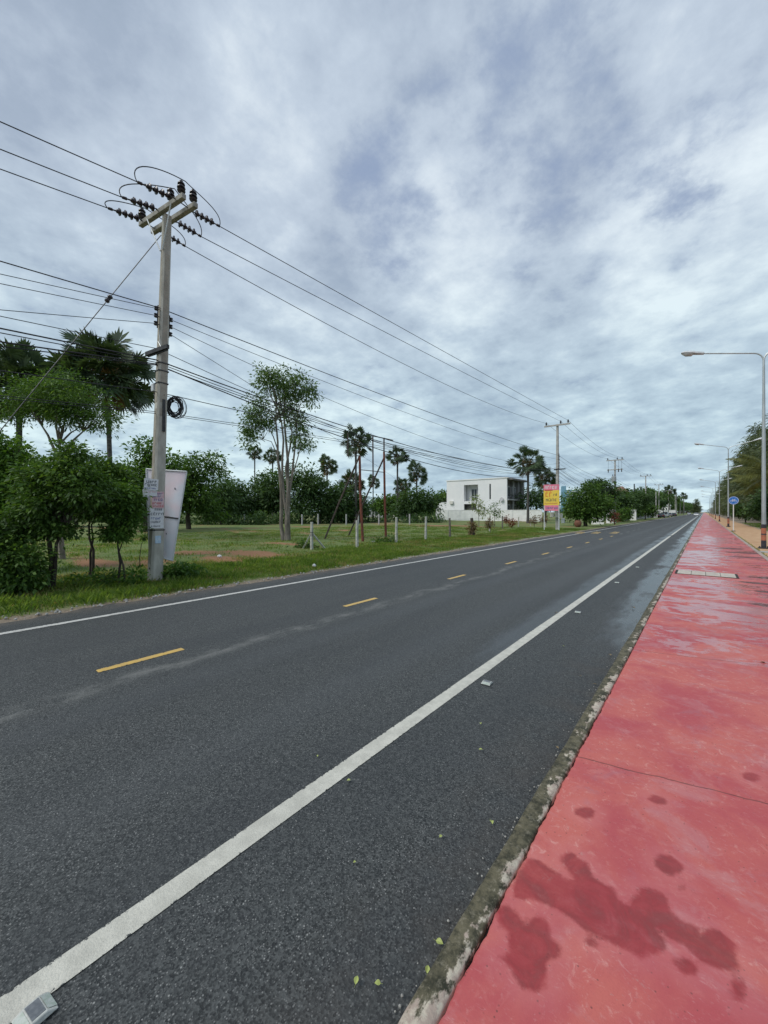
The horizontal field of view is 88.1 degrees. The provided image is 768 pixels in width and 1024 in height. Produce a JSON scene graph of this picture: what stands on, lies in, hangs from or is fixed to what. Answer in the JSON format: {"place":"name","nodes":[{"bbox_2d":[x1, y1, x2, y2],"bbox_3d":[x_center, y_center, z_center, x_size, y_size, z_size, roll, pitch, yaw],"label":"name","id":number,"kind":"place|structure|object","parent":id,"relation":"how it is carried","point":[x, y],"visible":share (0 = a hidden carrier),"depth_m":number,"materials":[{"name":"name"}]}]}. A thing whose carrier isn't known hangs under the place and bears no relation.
{"place":"outdoors","nodes":[
{"label":"outdoors","id":0,"kind":"place"},
{"bbox_2d":[0,547,420,618],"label":"verge grass","id":1,"kind":"structure","parent":0,"point":[111,590],"depth_m":9.88,"materials":[{"name":"green plant"}]},
{"bbox_2d":[0,531,553,618],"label":"dry grass","id":2,"kind":"structure","parent":0,"point":[374,558],"depth_m":14.17,"materials":[{"name":"plant"}]},
{"bbox_2d":[0,513,702,1023],"bbox_3d":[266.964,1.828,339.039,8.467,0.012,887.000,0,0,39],"label":"road","id":3,"kind":"structure","parent":0,"point":[126,787],"depth_m":2.89,"materials":[{"name":"grey asphalt"}]},
{"bbox_2d":[11,992,57,1023],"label":"road stud","id":4,"kind":"object","parent":3,"relation":"on","point":[41,1008],"visible":1,"depth_m":1.43,"materials":[{"name":"white plastic"}]},
{"bbox_2d":[7,572,638,1012],"bbox_3d":[1.981,1.817,7.317,4.492,0.012,14.123,0,0,39],"label":"grit","id":5,"kind":"object","parent":3,"relation":"on","point":[357,818],"visible":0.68,"depth_m":2.17,"materials":[{"name":"gravel"}]},
{"bbox_2d":[0,514,689,634],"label":"edge line","id":6,"kind":"object","parent":3,"relation":"on","point":[13,631],"visible":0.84,"depth_m":8.36,"materials":[{"name":"white paint"}]},
{"bbox_2d":[0,514,700,1023],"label":"edge line","id":7,"kind":"object","parent":3,"relation":"on","point":[64,968],"visible":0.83,"depth_m":2.05,"materials":[{"name":"white paint"}]},
{"bbox_2d":[96,536,611,671],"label":"dashes","id":8,"kind":"object","parent":3,"relation":"on","point":[134,661],"visible":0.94,"depth_m":4.99,"materials":[{"name":"yellow paint"}]},
{"bbox_2d":[398,516,701,1023],"bbox_3d":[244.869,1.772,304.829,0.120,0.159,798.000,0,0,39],"label":"kerb","id":9,"kind":"structure","parent":3,"relation":"on","point":[431,998],"depth_m":1.86,"materials":[{"name":"grey concrete"}]},
{"bbox_2d":[444,555,681,1014],"bbox_3d":[15.784,1.766,20.672,0.060,0.072,68.000,0,0,39],"label":"kerb joint","id":10,"kind":"object","parent":9,"relation":"on","point":[486,933],"visible":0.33,"depth_m":1.68,"materials":[{"name":"grey"}]},
{"bbox_2d":[0,512,767,622],"bbox_3d":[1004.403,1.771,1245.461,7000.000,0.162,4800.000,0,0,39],"label":"ground","id":11,"kind":"structure","parent":0,"point":[751,535],"depth_m":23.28,"materials":[{"name":"green plant"}]},
{"bbox_2d":[0,419,47,544],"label":"roadside tree","id":12,"kind":"object","parent":11,"relation":"on","point":[8,450],"visible":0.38,"depth_m":11.78,"materials":[{"name":"green plant"}]},
{"bbox_2d":[0,337,59,446],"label":"sugar palm","id":13,"kind":"object","parent":11,"relation":"on","point":[27,360],"visible":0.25,"depth_m":26.17,"materials":[{"name":"green plant"}]},
{"bbox_2d":[0,508,64,599],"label":"bush","id":14,"kind":"object","parent":11,"relation":"on","point":[21,567],"visible":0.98,"depth_m":8.46,"materials":[{"name":"green plant"}]},
{"bbox_2d":[0,438,131,588],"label":"roadside tree","id":15,"kind":"object","parent":11,"relation":"on","point":[62,485],"visible":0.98,"depth_m":8.85,"materials":[{"name":"green plant"}]},
{"bbox_2d":[0,361,138,558],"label":"feathery tree","id":16,"kind":"object","parent":11,"relation":"on","point":[53,389],"visible":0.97,"depth_m":14.71,"materials":[{"name":"green plant"}]},
{"bbox_2d":[37,328,155,539],"bbox_3d":[-17.503,-5.058,25.054,6.011,13.756,6.031,0,0,-10],"label":"sugar palm","id":17,"kind":"object","parent":11,"relation":"on","point":[116,373],"visible":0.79,"depth_m":23.93,"materials":[{"name":"green plant"}]},
{"bbox_2d":[56,562,150,584],"bbox_3d":[-6.942,1.643,9.822,2.585,0.797,1.146,0,0,12],"label":"weed clump","id":18,"kind":"object","parent":11,"relation":"on","point":[79,577],"visible":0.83,"depth_m":9.77,"materials":[{"name":"green plant"}]},
{"bbox_2d":[73,450,143,574],"bbox_3d":[-7.713,0.104,10.661,2.110,3.526,1.733,0,0,13],"label":"roadside tree","id":19,"kind":"object","parent":11,"relation":"on","point":[120,472],"visible":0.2,"depth_m":10.66,"materials":[{"name":"green plant"}]},
{"bbox_2d":[83,477,159,582],"bbox_3d":[-6.670,0.480,9.935,1.586,2.760,1.516,0,0,39],"label":"roadside tree","id":20,"kind":"object","parent":11,"relation":"on","point":[121,519],"visible":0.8,"depth_m":9.74,"materials":[{"name":"green plant"}]},
{"bbox_2d":[118,434,194,531],"bbox_3d":[-21.241,-2.595,35.668,8.154,8.838,7.024,0,0,39],"label":"spreading tree","id":21,"kind":"object","parent":11,"relation":"on","point":[141,464],"visible":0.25,"depth_m":35.34,"materials":[{"name":"green plant"}]},
{"bbox_2d":[104,166,220,580],"bbox_3d":[-5.867,-3.251,10.626,2.021,10.460,2.197,0,0,30],"label":"utility pole","id":22,"kind":"object","parent":11,"relation":"on","point":[156,550],"visible":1,"depth_m":10.48,"materials":[{"name":"concrete"}]},
{"bbox_2d":[0,169,107,208],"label":"overhead wire","id":23,"kind":"object","parent":22,"relation":"attached to","point":[52,188],"visible":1,"depth_m":9.32,"materials":[{"name":"black"}]},
{"bbox_2d":[0,149,121,197],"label":"overhead wire","id":24,"kind":"object","parent":22,"relation":"attached to","point":[58,172],"visible":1,"depth_m":8.83,"materials":[{"name":"black"}]},
{"bbox_2d":[0,121,136,181],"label":"overhead wire","id":25,"kind":"object","parent":22,"relation":"attached to","point":[66,150],"visible":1,"depth_m":8.36,"materials":[{"name":"black"}]},
{"bbox_2d":[0,235,160,430],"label":"guy wire","id":26,"kind":"object","parent":22,"relation":"attached to","point":[106,300],"visible":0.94,"depth_m":10.15,"materials":[{"name":"grey metal"}]},
{"bbox_2d":[144,478,158,490],"bbox_3d":[-6.031,-0.712,10.283,0.008,0.300,0.340,0,-3,39],"label":"paper notice","id":27,"kind":"object","parent":22,"relation":"attached to","point":[150,484],"visible":1,"depth_m":10.28,"materials":[{"name":"grey"}]},
{"bbox_2d":[150,508,163,528],"bbox_3d":[-5.967,0.151,10.422,0.008,0.560,0.341,0,0,39],"label":"paper notice","id":28,"kind":"object","parent":22,"relation":"attached to","point":[156,517],"visible":1,"depth_m":10.42,"materials":[{"name":"grey paper"}]},
{"bbox_2d":[152,491,163,507],"bbox_3d":[-5.942,-0.320,10.436,0.008,0.440,0.300,0,0,39],"label":"paper notice","id":29,"kind":"object","parent":22,"relation":"attached to","point":[158,501],"visible":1,"depth_m":10.44,"materials":[{"name":"white"}]},
{"bbox_2d":[145,468,186,560],"bbox_3d":[-6.058,0.071,11.001,1.216,2.584,0.126,0,0,5],"label":"banner board","id":30,"kind":"object","parent":22,"relation":"attached to","point":[175,481],"visible":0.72,"depth_m":11.00,"materials":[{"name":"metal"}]},
{"bbox_2d":[167,396,186,418],"bbox_3d":[-5.721,-2.867,10.820,0.274,0.630,0.621,0,0,44],"label":"cable coil","id":31,"kind":"object","parent":22,"relation":"hanging from","point":[170,400],"visible":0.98,"depth_m":10.84,"materials":[{"name":"black rubber"}]},
{"bbox_2d":[0,316,606,487],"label":"overhead wire","id":32,"kind":"object","parent":22,"relation":"attached to","point":[223,379],"visible":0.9,"depth_m":11.38,"materials":[{"name":"black"}]},
{"bbox_2d":[0,341,608,490],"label":"overhead wire","id":33,"kind":"object","parent":22,"relation":"attached to","point":[229,394],"visible":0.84,"depth_m":11.70,"materials":[{"name":"black"}]},
{"bbox_2d":[0,328,609,488],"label":"overhead wire","id":34,"kind":"object","parent":22,"relation":"attached to","point":[228,386],"visible":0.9,"depth_m":11.49,"materials":[{"name":"black"}]},
{"bbox_2d":[1,398,610,496],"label":"overhead wire","id":35,"kind":"object","parent":22,"relation":"attached to","point":[229,424],"visible":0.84,"depth_m":11.58,"materials":[{"name":"black"}]},
{"bbox_2d":[0,346,612,491],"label":"overhead wire","id":36,"kind":"object","parent":22,"relation":"attached to","point":[221,389],"visible":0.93,"depth_m":11.29,"materials":[{"name":"black"}]},
{"bbox_2d":[0,332,613,489],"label":"overhead wire","id":37,"kind":"object","parent":22,"relation":"attached to","point":[225,388],"visible":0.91,"depth_m":11.53,"materials":[{"name":"black"}]},
{"bbox_2d":[0,370,613,492],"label":"overhead wire","id":38,"kind":"object","parent":22,"relation":"attached to","point":[219,406],"visible":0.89,"depth_m":11.29,"materials":[{"name":"black"}]},
{"bbox_2d":[0,395,614,493],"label":"overhead wire","id":39,"kind":"object","parent":22,"relation":"attached to","point":[214,420],"visible":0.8,"depth_m":11.29,"materials":[{"name":"black"}]},
{"bbox_2d":[0,261,645,488],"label":"overhead wire","id":40,"kind":"object","parent":22,"relation":"attached to","point":[236,338],"visible":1,"depth_m":11.60,"materials":[{"name":"black"}]},
{"bbox_2d":[174,321,619,483],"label":"overhead wire","id":41,"kind":"object","parent":22,"relation":"attached to","point":[344,389],"visible":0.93,"depth_m":15.22,"materials":[{"name":"black"}]},
{"bbox_2d":[172,327,634,492],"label":"overhead wire","id":42,"kind":"object","parent":22,"relation":"attached to","point":[331,400],"visible":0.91,"depth_m":14.83,"materials":[{"name":"black"}]},
{"bbox_2d":[186,246,666,491],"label":"overhead wire","id":43,"kind":"object","parent":22,"relation":"attached to","point":[352,337],"visible":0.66,"depth_m":16.68,"materials":[{"name":"black"}]},
{"bbox_2d":[202,237,661,485],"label":"overhead wire","id":44,"kind":"object","parent":22,"relation":"attached to","point":[370,324],"visible":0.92,"depth_m":16.30,"materials":[{"name":"black metal"}]},
{"bbox_2d":[220,226,681,497],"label":"overhead wire","id":45,"kind":"object","parent":22,"relation":"attached to","point":[388,320],"visible":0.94,"depth_m":15.97,"materials":[{"name":"black metal"}]},
{"bbox_2d":[161,557,207,579],"bbox_3d":[-5.628,1.665,10.991,1.617,0.881,1.184,0,0,1],"label":"weed clump","id":46,"kind":"object","parent":11,"relation":"on","point":[181,569],"visible":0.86,"depth_m":10.78,"materials":[{"name":"green plant"}]},
{"bbox_2d":[172,450,235,528],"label":"spreading tree","id":47,"kind":"object","parent":11,"relation":"on","point":[202,503],"visible":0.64,"depth_m":41.43,"materials":[{"name":"green plant"}]},
{"bbox_2d":[192,472,245,524],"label":"field edge tree","id":48,"kind":"object","parent":11,"relation":"on","point":[227,498],"visible":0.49,"depth_m":55.66,"materials":[{"name":"green plant"}]},
{"bbox_2d":[217,477,259,518],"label":"field edge tree","id":49,"kind":"object","parent":11,"relation":"on","point":[243,506],"visible":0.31,"depth_m":61.70,"materials":[{"name":"green plant"}]},
{"bbox_2d":[246,444,262,500],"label":"sugar palm","id":50,"kind":"object","parent":11,"relation":"on","point":[257,452],"visible":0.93,"depth_m":111.58,"materials":[{"name":"green plant"}]},
{"bbox_2d":[238,467,277,521],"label":"field edge tree","id":51,"kind":"object","parent":11,"relation":"on","point":[251,485],"visible":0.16,"depth_m":65.00,"materials":[{"name":"green plant"}]},
{"bbox_2d":[72,509,446,524],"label":"undergrowth","id":52,"kind":"object","parent":11,"relation":"on","point":[259,519],"visible":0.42,"depth_m":59.04,"materials":[{"name":"green plant"}]},
{"bbox_2d":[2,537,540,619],"bbox_3d":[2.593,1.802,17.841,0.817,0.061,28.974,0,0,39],"label":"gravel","id":53,"kind":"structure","parent":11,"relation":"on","point":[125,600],"depth_m":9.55,"materials":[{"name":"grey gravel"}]},
{"bbox_2d":[251,467,293,522],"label":"field edge tree","id":54,"kind":"object","parent":11,"relation":"on","point":[268,497],"visible":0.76,"depth_m":62.85,"materials":[{"name":"green plant"}]},
{"bbox_2d":[263,447,283,517],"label":"sugar palm","id":55,"kind":"object","parent":11,"relation":"on","point":[272,459],"visible":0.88,"depth_m":99.39,"materials":[{"name":"green plant"}]},
{"bbox_2d":[232,361,324,540],"bbox_3d":[-6.700,-3.804,24.996,5.962,11.385,3.363,0,0,16],"label":"tall tree","id":56,"kind":"object","parent":11,"relation":"on","point":[283,395],"visible":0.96,"depth_m":24.90,"materials":[{"name":"green plant"}]},
{"bbox_2d":[29,524,553,575],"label":"fence","id":57,"kind":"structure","parent":11,"relation":"on","point":[274,541],"depth_m":25.16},
{"bbox_2d":[274,457,330,522],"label":"field edge tree","id":58,"kind":"object","parent":11,"relation":"on","point":[300,480],"visible":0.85,"depth_m":59.29,"materials":[{"name":"green plant"}]},
{"bbox_2d":[286,538,321,547],"bbox_3d":[-3.909,1.664,19.901,1.958,1.090,1.473,0,0,-22],"label":"weed clump","id":59,"kind":"object","parent":11,"relation":"on","point":[307,545],"visible":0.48,"depth_m":19.85,"materials":[{"name":"green plant"}]},
{"bbox_2d":[303,522,324,549],"bbox_3d":[-3.461,1.182,19.410,1.167,1.386,0.458,0,0,0],"label":"fence post","id":60,"kind":"object","parent":11,"relation":"on","point":[311,535],"visible":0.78,"depth_m":19.23,"materials":[{"name":"concrete"}]},
{"bbox_2d":[299,473,355,523],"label":"field edge tree","id":61,"kind":"object","parent":11,"relation":"on","point":[327,502],"visible":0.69,"depth_m":60.99,"materials":[{"name":"green plant"}]},
{"bbox_2d":[318,453,338,517],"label":"sugar palm","id":62,"kind":"object","parent":11,"relation":"on","point":[329,464],"visible":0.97,"depth_m":91.52,"materials":[{"name":"green plant"}]},
{"bbox_2d":[326,481,357,522],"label":"field edge tree","id":63,"kind":"object","parent":11,"relation":"on","point":[346,493],"visible":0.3,"depth_m":63.15,"materials":[{"name":"green plant"}]},
{"bbox_2d":[337,468,365,494],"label":"sugar palm","id":64,"kind":"object","parent":11,"relation":"on","point":[345,477],"visible":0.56,"depth_m":69.52,"materials":[{"name":"green plant"}]},
{"bbox_2d":[339,422,371,522],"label":"sugar palm","id":65,"kind":"object","parent":11,"relation":"on","point":[362,452],"visible":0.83,"depth_m":63.57,"materials":[{"name":"green plant"}]},
{"bbox_2d":[337,492,377,522],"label":"field edge tree","id":66,"kind":"object","parent":11,"relation":"on","point":[365,509],"visible":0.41,"depth_m":65.00,"materials":[{"name":"green plant"}]},
{"bbox_2d":[324,433,392,541],"bbox_3d":[-1.925,-1.655,26.939,3.386,7.204,5.622,0,0,22],"label":"billboard frame","id":67,"kind":"object","parent":11,"relation":"on","point":[362,504],"visible":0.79,"depth_m":25.54,"materials":[{"name":"brown metal"}]},
{"bbox_2d":[367,474,379,515],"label":"sugar palm","id":68,"kind":"object","parent":11,"relation":"on","point":[377,480],"visible":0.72,"depth_m":119.88,"materials":[{"name":"green plant"}]},
{"bbox_2d":[368,492,399,517],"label":"field edge tree","id":69,"kind":"object","parent":11,"relation":"on","point":[379,503],"visible":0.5,"depth_m":117.86,"materials":[{"name":"green plant"}]},
{"bbox_2d":[385,445,410,506],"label":"sugar palm","id":70,"kind":"object","parent":11,"relation":"on","point":[398,460],"visible":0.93,"depth_m":75.56,"materials":[{"name":"green plant"}]},
{"bbox_2d":[393,477,412,496],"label":"sugar palm","id":71,"kind":"object","parent":11,"relation":"on","point":[402,487],"visible":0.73,"depth_m":85.44,"materials":[{"name":"green plant"}]},
{"bbox_2d":[386,483,445,520],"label":"field edge tree","id":72,"kind":"object","parent":11,"relation":"on","point":[417,502],"visible":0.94,"depth_m":71.12,"materials":[{"name":"green plant"}]},
{"bbox_2d":[406,460,427,515],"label":"sugar palm","id":73,"kind":"object","parent":11,"relation":"on","point":[418,468],"visible":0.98,"depth_m":79.61,"materials":[{"name":"green plant"}]},
{"bbox_2d":[428,488,446,515],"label":"field edge tree","id":74,"kind":"object","parent":11,"relation":"on","point":[444,494],"visible":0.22,"depth_m":98.32,"materials":[{"name":"green plant"}]},
{"bbox_2d":[468,493,489,526],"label":"sapling","id":75,"kind":"object","parent":11,"relation":"on","point":[478,511],"visible":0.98,"depth_m":47.88,"materials":[{"name":"green plant"}]},
{"bbox_2d":[446,477,526,509],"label":"white house","id":76,"kind":"structure","parent":11,"relation":"on","point":[503,491],"depth_m":86.25,"materials":[{"name":"white paint"}]},
{"bbox_2d":[436,510,541,521],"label":"boundary wall","id":77,"kind":"structure","parent":11,"relation":"on","point":[464,515],"depth_m":80.80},
{"bbox_2d":[506,445,547,522],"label":"sugar palm","id":78,"kind":"object","parent":11,"relation":"on","point":[537,463],"visible":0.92,"depth_m":63.61,"materials":[{"name":"green plant"}]},
{"bbox_2d":[515,481,563,512],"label":"garden tree","id":79,"kind":"object","parent":11,"relation":"on","point":[537,497],"visible":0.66,"depth_m":85.38,"materials":[{"name":"green plant"}]},
{"bbox_2d":[532,465,555,521],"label":"sugar palm","id":80,"kind":"object","parent":11,"relation":"on","point":[540,481],"visible":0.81,"depth_m":67.80,"materials":[{"name":"green plant"}]},
{"bbox_2d":[544,484,558,529],"bbox_3d":[16.674,-0.409,39.505,1.496,4.661,0.083,0,0,39],"label":"roadside sign","id":81,"kind":"object","parent":11,"relation":"on","point":[551,497],"visible":0.98,"depth_m":39.47,"materials":[{"name":"plastic"}]},
{"bbox_2d":[544,419,569,529],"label":"utility pole","id":82,"kind":"object","parent":11,"relation":"on","point":[557,523],"visible":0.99,"depth_m":40.25,"materials":[{"name":"concrete"}]},
{"bbox_2d":[554,480,625,525],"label":"roadside tree","id":83,"kind":"object","parent":11,"relation":"on","point":[589,506],"visible":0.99,"depth_m":49.25,"materials":[{"name":"green plant"}]},
{"bbox_2d":[439,513,767,1023],"bbox_3d":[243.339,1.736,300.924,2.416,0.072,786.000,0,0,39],"label":"red footpath","id":84,"kind":"structure","parent":11,"relation":"on","point":[636,892],"depth_m":2.00,"materials":[{"name":"red concrete"}]},
{"bbox_2d":[675,570,738,578],"bbox_3d":[8.839,1.700,10.904,1.340,0.022,0.900,0,0,39],"label":"drain cover","id":85,"kind":"object","parent":84,"relation":"on","point":[714,574],"visible":0.99,"depth_m":10.90,"materials":[{"name":"grey concrete"}]},
{"bbox_2d":[580,477,630,502],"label":"flat topped tree","id":86,"kind":"object","parent":11,"relation":"on","point":[619,493],"visible":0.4,"depth_m":64.94,"materials":[{"name":"green plant"}]},
{"bbox_2d":[606,457,623,522],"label":"utility pole","id":87,"kind":"object","parent":11,"relation":"on","point":[613,478],"visible":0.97,"depth_m":66.25,"materials":[{"name":"concrete"}]},
{"bbox_2d":[604,494,642,511],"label":"garden tree","id":88,"kind":"object","parent":11,"relation":"on","point":[625,501],"visible":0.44,"depth_m":76.97,"materials":[{"name":"green plant"}]},
{"bbox_2d":[616,505,635,521],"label":"roadside bush","id":89,"kind":"object","parent":11,"relation":"on","point":[627,515],"visible":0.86,"depth_m":71.50,"materials":[{"name":"green plant"}]},
{"bbox_2d":[626,487,655,513],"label":"garden tree","id":90,"kind":"object","parent":11,"relation":"on","point":[643,499],"visible":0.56,"depth_m":84.85,"materials":[{"name":"green plant"}]},
{"bbox_2d":[636,504,661,519],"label":"roadside bush","id":91,"kind":"object","parent":11,"relation":"on","point":[653,510],"visible":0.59,"depth_m":91.09,"materials":[{"name":"green plant"}]},
{"bbox_2d":[636,486,662,505],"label":"roadside tree","id":92,"kind":"object","parent":11,"relation":"on","point":[649,491],"visible":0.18,"depth_m":132.43,"materials":[{"name":"green plant"}]},
{"bbox_2d":[690,498,702,512],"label":"casuarina tree","id":93,"kind":"object","parent":11,"relation":"on","point":[696,507],"visible":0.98,"depth_m":564.28,"materials":[{"name":"green plant"}]},
{"bbox_2d":[681,351,767,548],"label":"street lamp","id":94,"kind":"object","parent":11,"relation":"on","point":[763,494],"visible":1,"depth_m":18.74,"materials":[{"name":"metal"}]},
{"bbox_2d":[694,437,761,526],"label":"street lamp","id":95,"kind":"object","parent":11,"relation":"on","point":[728,477],"visible":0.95,"depth_m":46.05,"materials":[{"name":"metal"}]},
{"bbox_2d":[713,440,748,517],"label":"casuarina tree","id":96,"kind":"object","parent":11,"relation":"on","point":[725,492],"visible":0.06,"depth_m":102.13,"materials":[{"name":"green plant"}]},
{"bbox_2d":[707,514,767,560],"bbox_3d":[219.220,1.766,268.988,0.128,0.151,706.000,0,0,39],"label":"path border","id":97,"kind":"object","parent":11,"relation":"on","point":[757,551],"visible":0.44,"depth_m":20.03,"materials":[{"name":"concrete"}]},
{"bbox_2d":[725,502,751,522],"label":"bush","id":98,"kind":"object","parent":11,"relation":"on","point":[736,508],"visible":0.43,"depth_m":63.96,"materials":[{"name":"green plant"}]},
{"bbox_2d":[716,421,767,520],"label":"casuarina tree","id":99,"kind":"object","parent":11,"relation":"on","point":[753,429],"visible":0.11,"depth_m":80.09,"materials":[{"name":"green plant"}]},
{"bbox_2d":[726,454,767,495],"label":"coconut palm","id":100,"kind":"object","parent":11,"relation":"on","point":[754,473],"visible":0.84,"depth_m":43.14,"materials":[{"name":"green plant"}]},
{"bbox_2d":[726,469,767,524],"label":"coconut palm","id":101,"kind":"object","parent":11,"relation":"on","point":[746,482],"visible":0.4,"depth_m":50.73,"materials":[{"name":"green plant"}]},
{"bbox_2d":[732,427,767,521],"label":"casuarina tree","id":102,"kind":"object","parent":11,"relation":"on","point":[755,447],"visible":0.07,"depth_m":70.06,"materials":[{"name":"green plant"}]},
{"bbox_2d":[738,483,767,520],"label":"bush","id":103,"kind":"object","parent":11,"relation":"on","point":[753,510],"visible":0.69,"depth_m":46.08,"materials":[{"name":"green plant"}]},
{"bbox_2d":[744,415,767,502],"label":"casuarina tree","id":104,"kind":"object","parent":11,"relation":"on","point":[759,455],"visible":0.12,"depth_m":60.35,"materials":[{"name":"green plant"}]},
{"bbox_2d":[0,0,767,511],"label":"sky","id":105,"kind":"structure","parent":0,"point":[565,200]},
{"bbox_2d":[308,527,585,557],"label":"verge grass","id":106,"kind":"structure","parent":0,"point":[492,539],"depth_m":23.29,"materials":[{"name":"green plant"}]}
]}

